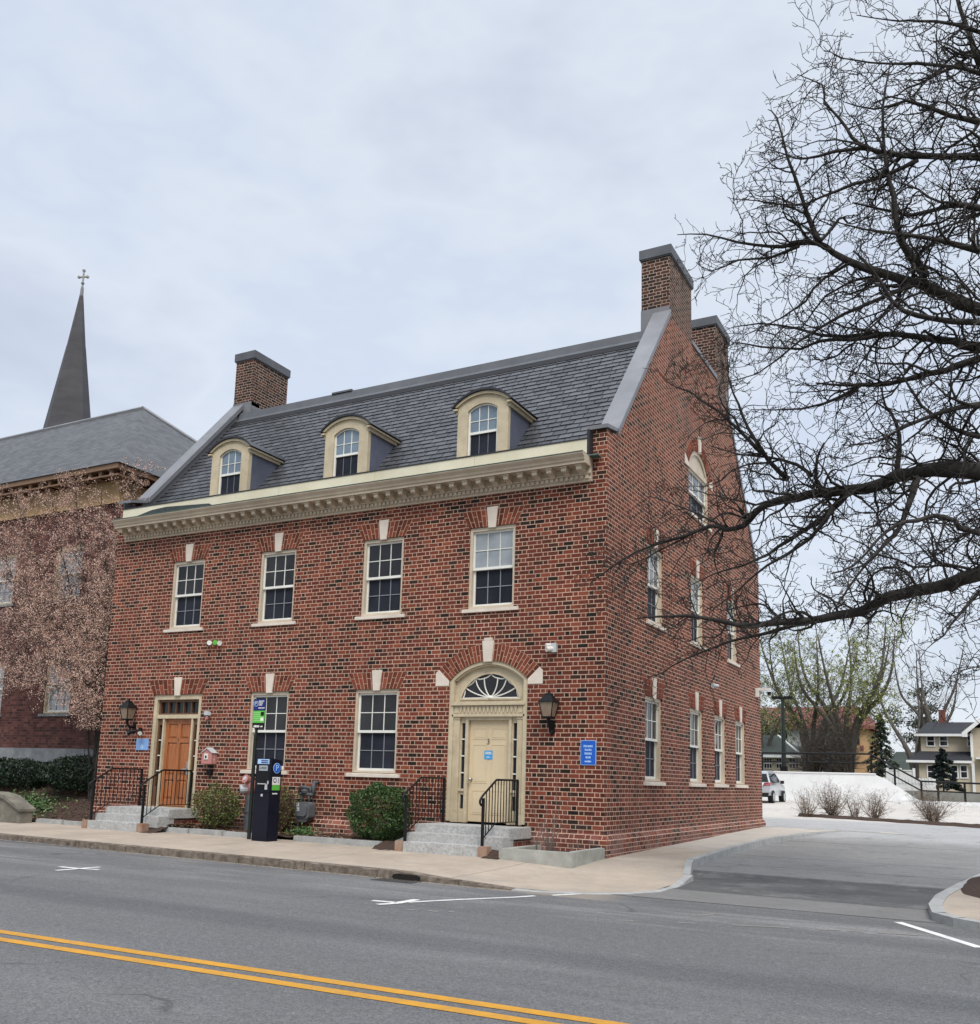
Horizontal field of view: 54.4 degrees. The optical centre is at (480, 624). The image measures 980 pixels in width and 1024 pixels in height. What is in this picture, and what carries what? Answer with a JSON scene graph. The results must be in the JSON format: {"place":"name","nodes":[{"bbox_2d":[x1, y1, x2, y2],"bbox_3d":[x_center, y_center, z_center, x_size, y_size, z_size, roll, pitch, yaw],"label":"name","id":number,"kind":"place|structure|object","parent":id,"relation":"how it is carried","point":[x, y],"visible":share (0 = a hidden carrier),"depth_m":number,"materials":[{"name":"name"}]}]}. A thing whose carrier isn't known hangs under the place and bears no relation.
{"place":"outdoors","nodes":[
{"label":"outdoors","id":0,"kind":"place"},
{"bbox_2d":[43,269,90,427],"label":"church spire","id":1,"kind":"structure","parent":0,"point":[70,402],"depth_m":74.69,"materials":[{"name":"metal"}]},
{"bbox_2d":[175,826,394,840],"bbox_3d":[-3.975,4.492,20.457,6.600,0.066,1.000,-3,-10,28],"label":"front bed","id":2,"kind":"object","parent":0,"point":[291,835],"visible":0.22,"depth_m":20.22,"materials":[{"name":"brown soil"}]},
{"bbox_2d":[188,781,243,829],"bbox_3d":[-5.961,4.095,21.501,1.470,1.150,1.035,-3,-10,28],"label":"green shrub","id":3,"kind":"object","parent":2,"relation":"on","point":[213,817],"visible":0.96,"depth_m":21.34,"materials":[{"name":"green plant"}]},
{"bbox_2d":[240,774,254,829],"bbox_3d":[-5.252,4.031,21.359,0.350,1.352,0.358,-3,-10,28],"label":"standpipe","id":4,"kind":"object","parent":2,"relation":"on","point":[246,780],"visible":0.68,"depth_m":21.31,"materials":[{"name":"metal"}]},
{"bbox_2d":[278,780,301,831],"bbox_3d":[-4.423,4.010,20.909,1.158,1.221,0.831,-3,-10,28],"label":"green shrub","id":5,"kind":"object","parent":2,"relation":"on","point":[286,811],"visible":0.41,"depth_m":20.72,"materials":[{"name":"green plant"}]},
{"bbox_2d":[283,822,329,835],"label":"weed tuft","id":6,"kind":"object","parent":2,"relation":"on","point":[299,831],"visible":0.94,"depth_m":20.28,"materials":[{"name":"green plant"}]},
{"bbox_2d":[345,781,411,840],"bbox_3d":[-2.043,3.826,19.405,1.392,1.278,1.246,-3,-10,28],"label":"clipped shrub","id":7,"kind":"object","parent":2,"relation":"on","point":[360,818],"visible":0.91,"depth_m":19.11,"materials":[{"name":"green plant"}]},
{"bbox_2d":[0,820,906,891],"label":"pavement","id":8,"kind":"structure","parent":0,"point":[654,869],"depth_m":16.95,"materials":[{"name":"concrete"}]},
{"bbox_2d":[0,791,35,822],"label":"concrete wall","id":9,"kind":"structure","parent":8,"relation":"on","point":[15,808],"depth_m":23.35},
{"bbox_2d":[0,782,95,820],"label":"sloping bed","id":10,"kind":"object","parent":8,"relation":"on","point":[78,813],"visible":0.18,"depth_m":25.05,"materials":[{"name":"soil"}]},
{"bbox_2d":[0,757,47,788],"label":"hedge","id":11,"kind":"object","parent":10,"relation":"on","point":[10,767],"visible":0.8,"depth_m":26.71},
{"bbox_2d":[0,787,84,817],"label":"creeping plant","id":12,"kind":"object","parent":10,"relation":"on","point":[31,801],"visible":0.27,"depth_m":25.20,"materials":[{"name":"green plant"}]},
{"bbox_2d":[36,754,96,792],"bbox_3d":[-10.841,4.013,25.769,2.819,1.089,1.670,-3,-10,28],"label":"hedge","id":13,"kind":"object","parent":10,"relation":"on","point":[57,771],"visible":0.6,"depth_m":25.29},
{"bbox_2d":[0,456,166,800],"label":"flowering tree","id":14,"kind":"object","parent":10,"relation":"on","point":[87,651],"visible":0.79,"depth_m":26.76,"materials":[{"name":"pink plant"}]},
{"bbox_2d":[36,818,66,824],"bbox_3d":[-10.468,4.856,23.270,0.980,0.230,0.160,-3,-10,28],"label":"edging stone","id":15,"kind":"object","parent":8,"relation":"on","point":[49,821],"visible":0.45,"depth_m":23.20,"materials":[{"name":"stone"}]},
{"bbox_2d":[63,821,81,825],"bbox_3d":[-9.732,4.820,22.878,0.650,0.220,0.150,-3,-10,28],"label":"edging stone","id":16,"kind":"object","parent":8,"relation":"on","point":[77,823],"visible":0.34,"depth_m":22.82,"materials":[{"name":"stone"}]},
{"bbox_2d":[81,806,197,831],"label":"granite steps","id":17,"kind":"structure","parent":8,"relation":"on","point":[120,818],"depth_m":21.81,"materials":[{"name":"grey stone"}]},
{"bbox_2d":[88,768,142,819],"bbox_3d":[-8.708,4.024,22.741,0.044,1.226,1.564,-3,-10,28],"label":"stair railing","id":18,"kind":"object","parent":17,"relation":"on","point":[93,792],"visible":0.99,"depth_m":22.71,"materials":[{"name":"black metal"}]},
{"bbox_2d":[139,769,192,822],"bbox_3d":[-7.250,3.939,21.954,0.044,1.226,1.564,-3,-10,28],"label":"stair railing","id":19,"kind":"object","parent":17,"relation":"on","point":[144,793],"visible":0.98,"depth_m":21.98,"materials":[{"name":"black metal"}]},
{"bbox_2d":[158,827,189,833],"bbox_3d":[-6.834,4.646,21.309,0.950,0.230,0.160,-3,-10,28],"label":"edging stone","id":20,"kind":"object","parent":8,"relation":"on","point":[177,830],"visible":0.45,"depth_m":21.20,"materials":[{"name":"stone"}]},
{"bbox_2d":[189,828,225,835],"bbox_3d":[-5.966,4.592,20.847,0.980,0.240,0.150,-3,-10,28],"label":"edging stone","id":21,"kind":"object","parent":8,"relation":"on","point":[206,832],"visible":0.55,"depth_m":20.78,"materials":[{"name":"stone"}]},
{"bbox_2d":[223,831,251,837],"bbox_3d":[-5.063,4.544,20.353,1.020,0.230,0.160,-3,-10,28],"label":"edging stone","id":22,"kind":"object","parent":8,"relation":"on","point":[235,834],"visible":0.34,"depth_m":20.37,"materials":[{"name":"stone"}]},
{"bbox_2d":[247,699,265,838],"bbox_3d":[-4.707,3.027,20.058,0.330,2.950,0.078,-3,-10,28],"label":"sign post","id":23,"kind":"object","parent":8,"relation":"on","point":[259,710],"visible":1,"depth_m":20.16,"materials":[{"name":"grey metal"}]},
{"bbox_2d":[251,758,281,841],"bbox_3d":[-4.413,3.611,19.695,0.470,1.698,0.350,-3,-10,28],"label":"pay station","id":24,"kind":"object","parent":8,"relation":"on","point":[266,801],"visible":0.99,"depth_m":19.57,"materials":[{"name":"black metal"}]},
{"bbox_2d":[252,791,269,838],"bbox_3d":[-4.499,3.880,19.531,0.426,0.950,0.013,-4,-11,31],"label":"service door","id":25,"kind":"structure","parent":24,"relation":"in","point":[261,803],"depth_m":19.52,"materials":[{"name":"black metal"}]},
{"bbox_2d":[293,835,381,846],"bbox_3d":[-2.877,4.413,19.179,2.150,0.240,0.150,-3,-10,28],"label":"edging stone","id":26,"kind":"object","parent":8,"relation":"on","point":[341,841],"visible":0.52,"depth_m":19.12,"materials":[{"name":"stone"}]},
{"bbox_2d":[372,841,394,850],"bbox_3d":[-1.730,4.253,18.329,0.590,0.162,0.660,-3,-10,28],"label":"corner bed","id":27,"kind":"object","parent":8,"relation":"on","point":[386,845],"visible":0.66,"depth_m":18.32,"materials":[{"name":"brown soil"}]},
{"bbox_2d":[394,822,530,856],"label":"granite steps","id":28,"kind":"structure","parent":8,"relation":"on","point":[458,839],"depth_m":17.74,"materials":[{"name":"grey stone"}]},
{"bbox_2d":[402,777,445,840],"bbox_3d":[-1.106,3.584,18.638,0.044,1.226,1.564,-3,-10,28],"label":"stair railing","id":29,"kind":"object","parent":28,"relation":"on","point":[405,831],"visible":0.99,"depth_m":18.64,"materials":[{"name":"black metal"}]},
{"bbox_2d":[479,779,518,845],"bbox_3d":[0.353,3.500,17.851,0.044,1.226,1.564,-3,-10,28],"label":"stair railing","id":30,"kind":"object","parent":28,"relation":"on","point":[483,814],"visible":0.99,"depth_m":17.86,"materials":[{"name":"black metal"}]},
{"bbox_2d":[481,850,498,858],"bbox_3d":[0.540,4.181,17.567,0.330,0.153,1.640,-3,-10,28],"label":"side bed","id":31,"kind":"object","parent":8,"relation":"on","point":[493,854],"visible":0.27,"depth_m":17.00,"materials":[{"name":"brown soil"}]},
{"bbox_2d":[498,845,604,868],"bbox_3d":[1.306,4.280,17.198,1.415,0.515,1.540,-3,-10,28],"label":"planter","id":32,"kind":"object","parent":8,"relation":"on","point":[533,855],"visible":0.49,"depth_m":16.60,"materials":[{"name":"concrete"}]},
{"bbox_2d":[526,761,579,850],"bbox_3d":[1.291,3.281,17.194,1.048,1.696,0.596,-3,-10,28],"label":"bare sapling","id":33,"kind":"object","parent":32,"relation":"in","point":[549,848],"visible":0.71,"depth_m":17.09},
{"bbox_2d":[0,840,979,1023],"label":"road","id":34,"kind":"structure","parent":0,"point":[593,956],"depth_m":8.64,"materials":[{"name":"asphalt"}]},
{"bbox_2d":[13,783,498,888],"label":"leaf litter","id":35,"kind":"object","parent":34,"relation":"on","point":[191,825],"visible":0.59,"depth_m":21.32,"materials":[{"name":"brown plant"}]},
{"bbox_2d":[0,833,514,889],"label":"kerb","id":36,"kind":"structure","parent":34,"relation":"on","point":[320,866],"depth_m":16.23,"materials":[{"name":"concrete"}]},
{"bbox_2d":[0,930,627,1023],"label":"line","id":37,"kind":"object","parent":34,"relation":"on","point":[415,1003],"visible":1,"depth_m":7.13,"materials":[{"name":"paint"}]},
{"bbox_2d":[370,873,422,882],"bbox_3d":[-1.241,3.815,14.401,0.720,0.085,0.410,-3,-10,28],"label":"storm drain","id":38,"kind":"object","parent":34,"relation":"on","point":[404,878],"visible":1,"depth_m":14.43,"materials":[{"name":"metal"}]},
{"bbox_2d":[61,866,979,946],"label":"parking marks","id":39,"kind":"object","parent":34,"relation":"on","point":[902,923],"visible":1,"depth_m":11.75},
{"bbox_2d":[512,874,693,894],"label":"ramp kerb","id":40,"kind":"structure","parent":34,"relation":"on","point":[685,879],"depth_m":13.63,"materials":[{"name":"concrete"}]},
{"bbox_2d":[406,909,915,934],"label":"worn marks","id":41,"kind":"object","parent":34,"relation":"on","point":[739,925],"visible":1,"depth_m":10.75},
{"bbox_2d":[0,799,979,922],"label":"parking lot","id":42,"kind":"structure","parent":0,"point":[901,875],"depth_m":18.40,"materials":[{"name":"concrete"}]},
{"bbox_2d":[0,406,196,782],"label":"neighbour building","id":43,"kind":"structure","parent":42,"relation":"on","point":[100,447],"depth_m":29.83,"materials":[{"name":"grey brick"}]},
{"bbox_2d":[0,663,4,716],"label":"window","id":44,"kind":"structure","parent":43,"relation":"in","point":[2,675],"depth_m":30.08,"materials":[{"name":"beige paint"}]},
{"bbox_2d":[0,554,16,606],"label":"window","id":45,"kind":"structure","parent":43,"relation":"in","point":[6,601],"depth_m":30.75,"materials":[{"name":"beige paint"}]},
{"bbox_2d":[38,661,72,716],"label":"window","id":46,"kind":"structure","parent":43,"relation":"in","point":[58,712],"depth_m":28.77,"materials":[{"name":"beige paint"}]},
{"bbox_2d":[48,545,83,602],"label":"window","id":47,"kind":"structure","parent":43,"relation":"in","point":[73,571],"depth_m":29.33,"materials":[{"name":"glass"}]},
{"bbox_2d":[93,244,765,858],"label":"brick building","id":48,"kind":"structure","parent":42,"relation":"on","point":[367,586],"depth_m":21.61,"materials":[{"name":"red brick"}]},
{"bbox_2d":[119,698,136,733],"bbox_3d":[-8.779,2.276,23.851,0.320,0.874,0.419,-3,-10,28],"label":"wall lantern","id":49,"kind":"object","parent":48,"relation":"attached to","point":[128,709],"depth_m":23.76,"materials":[{"name":"black metal"}]},
{"bbox_2d":[136,739,148,749],"bbox_3d":[-8.415,2.974,23.756,0.420,0.280,0.021,-3,-10,28],"label":"plaque","id":50,"kind":"object","parent":48,"relation":"attached to","point":[142,744],"visible":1,"depth_m":23.74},
{"bbox_2d":[160,719,190,806],"bbox_3d":[-7.418,3.357,23.327,0.906,2.115,0.120,-3,-10,28],"label":"wooden door","id":51,"kind":"structure","parent":48,"relation":"in","point":[177,738],"depth_m":23.36,"materials":[{"name":"brown wood"}]},
{"bbox_2d":[163,544,211,632],"bbox_3d":[-7.309,-0.926,23.925,1.480,2.235,0.220,-3,-10,28],"label":"window","id":52,"kind":"structure","parent":48,"relation":"in","point":[186,603],"depth_m":23.98,"materials":[{"name":"glass"}]},
{"bbox_2d":[201,747,216,763],"bbox_3d":[-6.407,3.086,22.530,0.380,0.385,0.200,-3,-10,28],"label":"fire alarm box","id":53,"kind":"object","parent":48,"relation":"attached to","point":[209,755],"visible":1,"depth_m":22.46,"materials":[{"name":"red paint"}]},
{"bbox_2d":[240,673,296,774],"bbox_3d":[-4.868,2.277,22.012,1.544,2.305,0.220,-3,-10,28],"label":"window","id":54,"kind":"structure","parent":48,"relation":"in","point":[271,739],"depth_m":22.05,"materials":[{"name":"beige paint"}]},
{"bbox_2d":[251,532,303,626],"bbox_3d":[-4.769,-1.073,22.554,1.480,2.235,0.220,-3,-10,28],"label":"window","id":55,"kind":"structure","parent":48,"relation":"in","point":[277,579],"depth_m":22.60,"materials":[{"name":"glass"}]},
{"bbox_2d":[285,781,319,827],"bbox_3d":[-4.134,3.981,21.028,1.190,1.110,0.320,-3,-10,28],"label":"gas meter","id":56,"kind":"object","parent":48,"relation":"attached to","point":[304,812],"visible":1,"depth_m":20.77,"materials":[{"name":"grey paint"}]},
{"bbox_2d":[345,670,406,777],"bbox_3d":[-2.231,2.124,20.589,1.544,2.305,0.220,-3,-10,28],"label":"window","id":57,"kind":"structure","parent":48,"relation":"in","point":[376,707],"depth_m":20.63,"materials":[{"name":"beige paint"}]},
{"bbox_2d":[355,519,411,620],"bbox_3d":[-2.132,-1.226,21.131,1.480,2.235,0.220,-3,-10,28],"label":"window","id":58,"kind":"structure","parent":48,"relation":"in","point":[383,556],"depth_m":21.17,"materials":[{"name":"glass"}]},
{"bbox_2d":[468,720,508,822],"bbox_3d":[0.164,2.937,19.205,0.910,2.030,0.145,-3,-10,28],"label":"front door","id":59,"kind":"structure","parent":48,"relation":"in","point":[485,735],"depth_m":19.25,"materials":[{"name":"beige paint"}]},
{"bbox_2d":[461,505,524,613],"bbox_3d":[0.267,-1.364,19.836,1.480,2.235,0.220,-3,-10,28],"label":"window","id":60,"kind":"structure","parent":48,"relation":"in","point":[492,547],"depth_m":19.87,"materials":[{"name":"glass"}]},
{"bbox_2d":[538,690,559,735],"bbox_3d":[1.333,1.697,18.427,0.320,0.874,0.359,-3,-10,28],"label":"wall lantern","id":61,"kind":"object","parent":48,"relation":"attached to","point":[548,702],"depth_m":18.36,"materials":[{"name":"black metal"}]},
{"bbox_2d":[545,643,557,652],"bbox_3d":[1.407,0.443,18.718,0.248,0.182,0.142,5,-10,-21],"label":"security camera","id":62,"kind":"object","parent":48,"relation":"attached to","point":[552,647],"visible":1,"depth_m":18.69,"materials":[{"name":"grey paint"}]},
{"bbox_2d":[580,740,596,764],"bbox_3d":[2.054,2.422,18.094,0.315,0.470,0.026,-3,-10,28],"label":"wall sign","id":63,"kind":"object","parent":48,"relation":"attached to","point":[588,753],"visible":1,"depth_m":18.08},
{"bbox_2d":[642,677,665,785],"bbox_3d":[3.691,2.298,20.581,0.220,2.305,1.544,-3,-10,28],"label":"window","id":64,"kind":"structure","parent":48,"relation":"in","point":[652,721],"depth_m":20.78,"materials":[{"name":"beige paint"}]},
{"bbox_2d":[645,524,665,631],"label":"window","id":65,"kind":"structure","parent":48,"relation":"in","point":[652,573],"depth_m":21.43,"materials":[{"name":"glass"}]},
{"bbox_2d":[687,692,706,786],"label":"window","id":66,"kind":"structure","parent":48,"relation":"in","point":[696,702],"depth_m":23.65,"materials":[{"name":"beige paint"}]},
{"bbox_2d":[689,558,705,648],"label":"window","id":67,"kind":"structure","parent":48,"relation":"in","point":[696,632],"depth_m":24.35,"materials":[{"name":"beige paint"}]},
{"bbox_2d":[685,436,712,532],"bbox_3d":[5.649,-3.780,24.860,0.220,2.320,2.560,-3,-10,28],"label":"window","id":68,"kind":"structure","parent":48,"relation":"in","point":[697,474],"depth_m":24.97,"materials":[{"name":"beige paint"}]},
{"bbox_2d":[712,700,728,787],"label":"window","id":69,"kind":"structure","parent":48,"relation":"in","point":[721,707],"depth_m":25.67,"materials":[{"name":"beige paint"}]},
{"bbox_2d":[726,585,739,667],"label":"window","id":70,"kind":"structure","parent":48,"relation":"in","point":[731,659],"depth_m":27.49,"materials":[{"name":"beige paint"}]},
{"bbox_2d":[734,707,748,787],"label":"window","id":71,"kind":"structure","parent":48,"relation":"in","point":[740,715],"depth_m":27.63,"materials":[{"name":"beige paint"}]},
{"bbox_2d":[683,831,844,874],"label":"driveway kerb","id":72,"kind":"structure","parent":42,"relation":"on","point":[691,863],"depth_m":21.04,"materials":[{"name":"concrete"}]},
{"bbox_2d":[762,770,785,802],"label":"parked car","id":73,"kind":"object","parent":42,"relation":"on","point":[773,785],"visible":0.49,"depth_m":50.80,"materials":[{"name":"silver metal"}]},
{"bbox_2d":[573,0,979,728],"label":"bare tree","id":74,"kind":"object","parent":42,"relation":"on","point":[937,290],"visible":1,"depth_m":14.30,"materials":[{"name":"grey plant"}]},
{"bbox_2d":[762,771,918,803],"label":"retaining wall","id":75,"kind":"structure","parent":42,"relation":"on","point":[865,782],"depth_m":55.52,"materials":[{"name":"concrete"}]},
{"bbox_2d":[761,752,979,801],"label":"yard railing","id":76,"kind":"object","parent":75,"relation":"on","point":[894,769],"visible":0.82,"depth_m":55.01,"materials":[{"name":"black metal"}]},
{"bbox_2d":[798,813,979,827],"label":"mulch strip","id":77,"kind":"object","parent":42,"relation":"on","point":[956,824],"visible":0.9,"depth_m":33.00,"materials":[{"name":"brown soil"}]},
{"bbox_2d":[789,786,823,816],"bbox_3d":[12.241,6.714,35.877,1.290,1.304,1.158,-3,-10,28],"label":"bare shrub","id":78,"kind":"object","parent":77,"relation":"on","point":[807,803],"visible":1,"depth_m":35.85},
{"bbox_2d":[803,774,858,815],"bbox_3d":[13.292,6.504,35.917,1.743,1.814,1.806,4,-10,-16],"label":"bare shrub","id":79,"kind":"object","parent":77,"relation":"on","point":[831,810],"visible":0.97,"depth_m":35.90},
{"bbox_2d":[843,796,866,816],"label":"bare shrub","id":80,"kind":"object","parent":77,"relation":"on","point":[855,813],"visible":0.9,"depth_m":35.83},
{"bbox_2d":[848,788,899,817],"bbox_3d":[14.536,6.692,35.391,1.916,1.383,1.650,-3,-10,28],"label":"bare shrub","id":81,"kind":"object","parent":77,"relation":"on","point":[874,812],"visible":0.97,"depth_m":35.23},
{"bbox_2d":[904,779,977,821],"bbox_3d":[15.805,6.210,33.274,1.919,1.894,2.371,8,-11,-35],"label":"bare shrub","id":82,"kind":"object","parent":77,"relation":"on","point":[929,816],"visible":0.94,"depth_m":33.27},
{"bbox_2d":[900,800,979,806],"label":"kerb wall","id":83,"kind":"structure","parent":42,"relation":"on","point":[969,804],"depth_m":52.42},
{"bbox_2d":[0,0,979,775],"label":"sky","id":84,"kind":"structure","parent":0,"point":[346,194],"materials":[{"name":"grey"}]},
{"bbox_2d":[942,889,979,919],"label":"island pavement","id":85,"kind":"structure","parent":0,"point":[959,903],"depth_m":12.51,"materials":[{"name":"concrete"}]},
{"bbox_2d":[928,873,979,931],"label":"island kerb","id":86,"kind":"structure","parent":85,"relation":"on","point":[938,913],"depth_m":11.57,"materials":[{"name":"concrete"}]},
{"bbox_2d":[961,876,979,897],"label":"island mulch","id":87,"kind":"object","parent":85,"relation":"on","point":[971,887],"visible":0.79,"depth_m":14.54,"materials":[{"name":"brown soil"}]},
{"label":"upper ground","id":88,"kind":"structure","parent":0,"visible":0},
{"bbox_2d":[761,706,795,742],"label":"olive bush","id":89,"kind":"object","parent":88,"relation":"on","point":[766,728],"visible":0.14,"depth_m":88.97,"materials":[{"name":"green plant"}]},
{"bbox_2d":[761,735,802,771],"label":"garage","id":90,"kind":"structure","parent":88,"relation":"on","point":[775,746],"depth_m":80.90,"materials":[{"name":"beige"}]},
{"bbox_2d":[772,696,792,770],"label":"light pole","id":91,"kind":"object","parent":88,"relation":"on","point":[783,767],"visible":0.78,"depth_m":59.87,"materials":[{"name":"black metal"}]},
{"bbox_2d":[760,654,810,747],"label":"bare tree","id":92,"kind":"object","parent":88,"relation":"on","point":[770,738],"visible":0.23,"depth_m":82.15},
{"bbox_2d":[759,611,880,750],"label":"budding tree","id":93,"kind":"object","parent":88,"relation":"on","point":[788,704],"visible":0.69,"depth_m":73.10,"materials":[{"name":"plant"}]},
{"bbox_2d":[761,707,885,772],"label":"red roof house","id":94,"kind":"structure","parent":88,"relation":"on","point":[866,745],"depth_m":97.98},
{"bbox_2d":[786,710,873,772],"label":"thicket","id":95,"kind":"object","parent":88,"relation":"on","point":[829,743],"visible":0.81,"depth_m":68.96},
{"bbox_2d":[759,588,920,772],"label":"budding tree","id":96,"kind":"object","parent":88,"relation":"on","point":[868,704],"visible":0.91,"depth_m":69.73,"materials":[{"name":"plant"}]},
{"bbox_2d":[862,714,899,776],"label":"conifer","id":97,"kind":"object","parent":88,"relation":"on","point":[879,749],"visible":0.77,"depth_m":72.64,"materials":[{"name":"green plant"}]},
{"bbox_2d":[885,752,914,769],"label":"distant house","id":98,"kind":"structure","parent":88,"relation":"on","point":[900,758],"depth_m":116.54,"materials":[{"name":"grey concrete"}]},
{"bbox_2d":[886,768,915,777],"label":"vinyl fence","id":99,"kind":"object","parent":88,"relation":"on","point":[900,774],"visible":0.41,"depth_m":66.33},
{"bbox_2d":[883,777,935,790],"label":"balustrade wall","id":100,"kind":"structure","parent":88,"relation":"on","point":[900,784],"depth_m":58.27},
{"bbox_2d":[873,680,951,753],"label":"bare tree","id":101,"kind":"object","parent":88,"relation":"on","point":[906,738],"visible":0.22,"depth_m":105.78,"materials":[{"name":"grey plant"}]},
{"bbox_2d":[869,655,973,778],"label":"bare tree","id":102,"kind":"object","parent":88,"relation":"on","point":[917,745],"visible":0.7,"depth_m":80.67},
{"bbox_2d":[871,636,977,724],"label":"bare tree","id":103,"kind":"object","parent":88,"relation":"on","point":[928,717],"visible":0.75,"depth_m":100.84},
{"bbox_2d":[904,790,979,802],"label":"concrete wall","id":104,"kind":"structure","parent":88,"relation":"on","point":[973,797],"depth_m":55.85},
{"bbox_2d":[906,710,979,791],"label":"beige house","id":105,"kind":"structure","parent":88,"relation":"on","point":[959,742],"depth_m":68.11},
{"bbox_2d":[926,736,934,746],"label":"window","id":106,"kind":"structure","parent":105,"relation":"in","point":[930,740],"depth_m":69.40,"materials":[{"name":"white glass"}]},
{"bbox_2d":[939,736,947,746],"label":"window","id":107,"kind":"structure","parent":105,"relation":"in","point":[943,740],"depth_m":69.00,"materials":[{"name":"white glass"}]},
{"bbox_2d":[959,765,968,778],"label":"window","id":108,"kind":"structure","parent":105,"relation":"in","point":[963,768],"depth_m":66.39,"materials":[{"name":"white glass"}]},
{"bbox_2d":[930,748,963,791],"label":"conifer","id":109,"kind":"object","parent":88,"relation":"on","point":[940,760],"visible":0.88,"depth_m":59.67,"materials":[{"name":"green plant"}]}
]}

